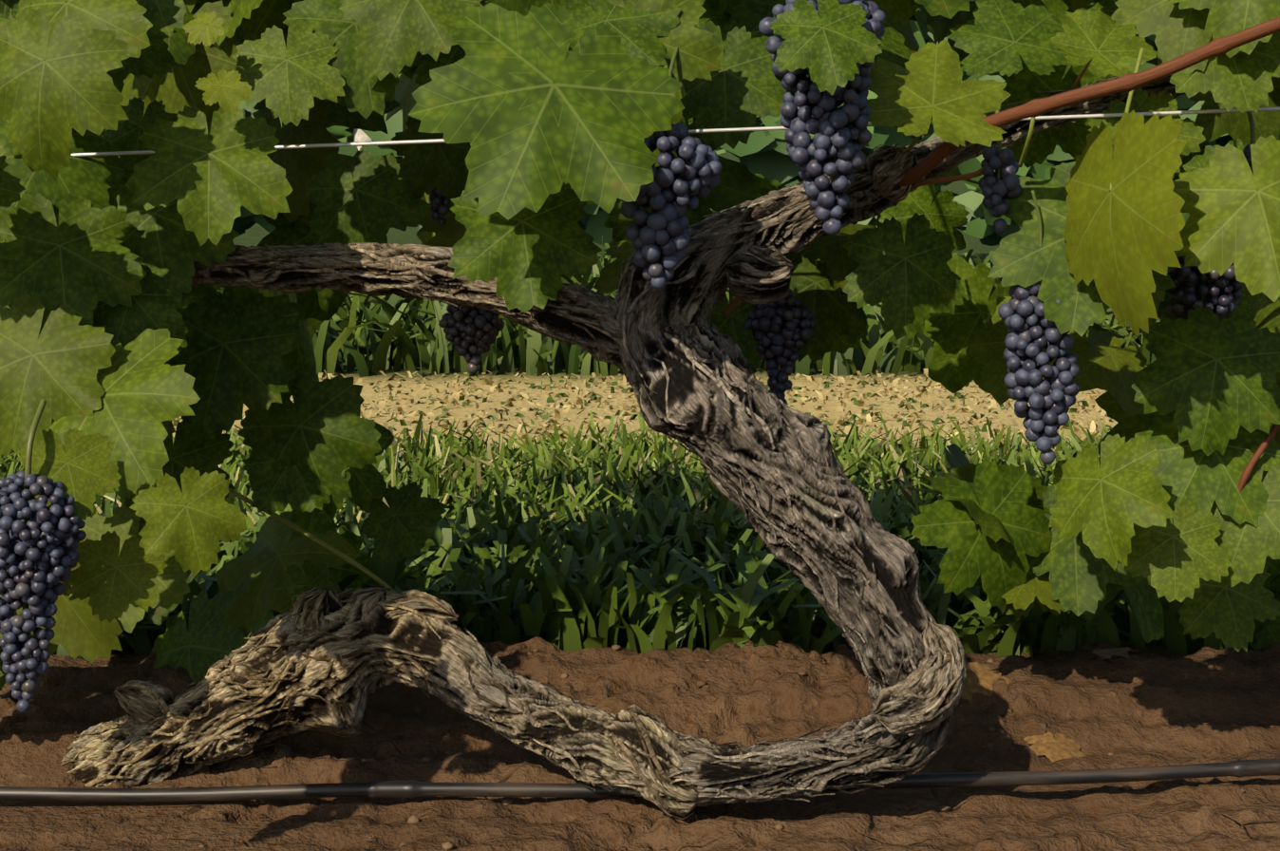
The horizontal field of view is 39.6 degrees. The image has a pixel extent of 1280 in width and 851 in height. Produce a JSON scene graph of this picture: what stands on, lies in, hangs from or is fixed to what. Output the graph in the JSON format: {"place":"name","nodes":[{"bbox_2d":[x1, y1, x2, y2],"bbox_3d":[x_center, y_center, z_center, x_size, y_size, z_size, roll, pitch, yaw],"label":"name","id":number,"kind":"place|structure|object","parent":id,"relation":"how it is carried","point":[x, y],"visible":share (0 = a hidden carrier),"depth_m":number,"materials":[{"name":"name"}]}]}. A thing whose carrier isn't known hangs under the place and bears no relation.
{"place":"outdoors","nodes":[
{"label":"outdoors","id":0,"kind":"place"},
{"bbox_2d":[0,108,1279,850],"bbox_3d":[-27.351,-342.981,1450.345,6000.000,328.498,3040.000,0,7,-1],"label":"ground","id":1,"kind":"structure","parent":0,"point":[1148,704],"depth_m":1.75,"materials":[{"name":"soil"}]},
{"bbox_2d":[353,128,373,150],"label":"trellis posts","id":2,"kind":"object","parent":1,"relation":"on","point":[360,136],"depth_m":10.13,"materials":[{"name":"concrete"}]},
{"bbox_2d":[71,106,1279,156],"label":"trellis wire","id":3,"kind":"object","parent":2,"relation":"attached to","point":[413,141],"visible":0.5,"depth_m":1.54,"materials":[{"name":"silver metal"}]},
{"bbox_2d":[0,0,1279,803],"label":"vine","id":4,"kind":"object","parent":1,"relation":"on","point":[123,342],"depth_m":1.55,"materials":[{"name":"green plant"}]},
{"bbox_2d":[112,680,173,724],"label":"bark strips","id":5,"kind":"object","parent":4,"relation":"on","point":[164,708],"visible":0.67,"depth_m":1.68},
{"bbox_2d":[113,679,175,721],"bbox_3d":[-0.470,0.265,1.693,0.057,0.049,0.043,0,7,-1],"label":"knot","id":6,"kind":"object","parent":4,"relation":"attached to","point":[163,693],"visible":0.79,"depth_m":1.68,"materials":[{"name":"brown plant"}]},
{"bbox_2d":[290,587,341,634],"bbox_3d":[-0.300,0.181,1.680,0.058,0.057,0.061,5,8,34],"label":"vine stub","id":7,"kind":"object","parent":4,"relation":"attached to","point":[329,602],"visible":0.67,"depth_m":1.66,"materials":[{"name":"brown plant"}]},
{"bbox_2d":[289,586,342,634],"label":"bark strips","id":8,"kind":"object","parent":7,"relation":"on","point":[304,629],"visible":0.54,"depth_m":1.66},
{"bbox_2d":[343,586,388,623],"bbox_3d":[-0.254,0.176,1.675,0.056,0.050,0.056,0,7,-1],"label":"knot","id":9,"kind":"object","parent":4,"relation":"attached to","point":[363,603],"visible":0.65,"depth_m":1.66,"materials":[{"name":"brown plant"}]},
{"bbox_2d":[338,583,390,616],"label":"bark strips","id":10,"kind":"object","parent":9,"relation":"attached to","point":[374,603],"visible":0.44,"depth_m":1.66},
{"bbox_2d":[191,243,625,372],"bbox_3d":[-0.301,-0.100,1.580,0.687,0.142,0.064,0,7,-1],"label":"vine branch","id":11,"kind":"object","parent":4,"relation":"attached to","point":[561,312],"visible":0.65,"depth_m":1.56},
{"bbox_2d":[191,242,625,369],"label":"bark strips","id":12,"kind":"object","parent":11,"relation":"attached to","point":[420,266],"visible":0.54,"depth_m":1.56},
{"bbox_2d":[384,588,458,623],"bbox_3d":[-0.209,0.175,1.673,0.077,0.041,0.039,0,7,-1],"label":"knot","id":13,"kind":"object","parent":4,"relation":"attached to","point":[425,607],"visible":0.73,"depth_m":1.66,"materials":[{"name":"brown plant"}]},
{"bbox_2d":[385,589,458,622],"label":"bark shreds","id":14,"kind":"object","parent":13,"relation":"attached to","point":[411,615],"visible":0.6,"depth_m":1.66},
{"bbox_2d":[60,158,957,806],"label":"vine trunk bark shreds","id":15,"kind":"object","parent":4,"relation":"attached to","point":[877,764],"visible":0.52,"depth_m":1.57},
{"bbox_2d":[0,0,1253,712],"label":"grape bunches","id":16,"kind":"object","parent":4,"relation":"attached to","point":[53,534],"visible":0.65,"depth_m":1.45,"materials":[{"name":"purple food"}]},
{"bbox_2d":[22,65,1255,636],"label":"leaf stalks","id":17,"kind":"object","parent":4,"relation":"attached to","point":[44,402],"visible":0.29,"depth_m":1.31,"materials":[{"name":"green plant"}]},
{"bbox_2d":[42,1,1257,584],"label":"vine leaf petioles","id":18,"kind":"object","parent":4,"relation":"attached to","point":[912,142],"visible":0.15,"depth_m":1.81,"materials":[{"name":"plant"}]},
{"bbox_2d":[603,704,698,812],"bbox_3d":[0.013,0.300,1.598,0.093,0.088,0.080,0,7,-1],"label":"trunk knot","id":19,"kind":"object","parent":4,"relation":"attached to","point":[665,743],"visible":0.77,"depth_m":1.57,"materials":[{"name":"brown plant"}]},
{"bbox_2d":[605,709,699,819],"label":"bark strips","id":20,"kind":"object","parent":19,"relation":"attached to","point":[630,758],"visible":0.58,"depth_m":1.57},
{"bbox_2d":[227,16,1279,592],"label":"vine canes","id":21,"kind":"object","parent":4,"relation":"attached to","point":[1130,83],"visible":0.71,"depth_m":1.45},
{"bbox_2d":[724,245,793,302],"bbox_3d":[0.104,-0.131,1.548,0.060,0.050,0.046,0,7,-1],"label":"trunk knot","id":22,"kind":"object","parent":4,"relation":"on","point":[749,270],"visible":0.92,"depth_m":1.54,"materials":[{"name":"brown plant"}]},
{"bbox_2d":[724,244,792,303],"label":"bark strips","id":23,"kind":"object","parent":22,"relation":"attached to","point":[767,258],"visible":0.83,"depth_m":1.54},
{"bbox_2d":[865,147,924,202],"bbox_3d":[0.224,-0.221,1.560,0.052,0.050,0.049,0,7,-1],"label":"vine spur head","id":24,"kind":"object","parent":4,"relation":"attached to","point":[890,163],"visible":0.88,"depth_m":1.54},
{"bbox_2d":[865,144,918,201],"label":"bark strips","id":25,"kind":"object","parent":24,"relation":"attached to","point":[899,170],"visible":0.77,"depth_m":1.54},
{"bbox_2d":[872,621,965,734],"bbox_3d":[0.243,0.220,1.544,0.081,0.097,0.055,0,7,-1],"label":"trunk burl","id":26,"kind":"object","parent":4,"relation":"on","point":[899,705],"visible":0.92,"depth_m":1.53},
{"bbox_2d":[874,632,966,735],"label":"bark strips","id":27,"kind":"object","parent":26,"relation":"attached to","point":[911,720],"visible":0.71,"depth_m":1.53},
{"bbox_2d":[894,63,1185,179],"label":"bark strips","id":28,"kind":"object","parent":4,"relation":"attached to","point":[1113,96],"visible":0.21,"depth_m":1.61,"materials":[{"name":"brown wood"}]},
{"bbox_2d":[909,75,1185,179],"bbox_3d":[0.432,-0.278,1.614,0.508,0.172,0.048,0,7,-1],"label":"vine branch","id":29,"kind":"object","parent":4,"relation":"attached to","point":[950,161],"visible":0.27,"depth_m":1.61,"materials":[{"name":"brown plant"}]},
{"bbox_2d":[0,235,1279,658],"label":"grass and weeds","id":30,"kind":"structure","parent":1,"relation":"on","point":[596,539],"depth_m":2.96,"materials":[{"name":"green plant"}]},
{"bbox_2d":[0,757,1279,802],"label":"drip pipe","id":31,"kind":"object","parent":1,"relation":"on","point":[412,788],"visible":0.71,"depth_m":1.63,"materials":[{"name":"black plastic"}]},
{"bbox_2d":[101,0,1234,246],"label":"leaves","id":32,"kind":"object","parent":1,"relation":"on","point":[755,154],"visible":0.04,"depth_m":10.16,"materials":[{"name":"green plant"}]},
{"bbox_2d":[198,644,1274,849],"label":"pebbles","id":33,"kind":"object","parent":1,"relation":"on","point":[413,818],"visible":0.54,"depth_m":1.72,"materials":[{"name":"brown stone"}]},
{"bbox_2d":[960,646,1139,762],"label":"fallen dry leaves","id":34,"kind":"object","parent":1,"relation":"on","point":[980,679],"visible":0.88,"depth_m":1.86,"materials":[{"name":"brown plant"}]}
]}

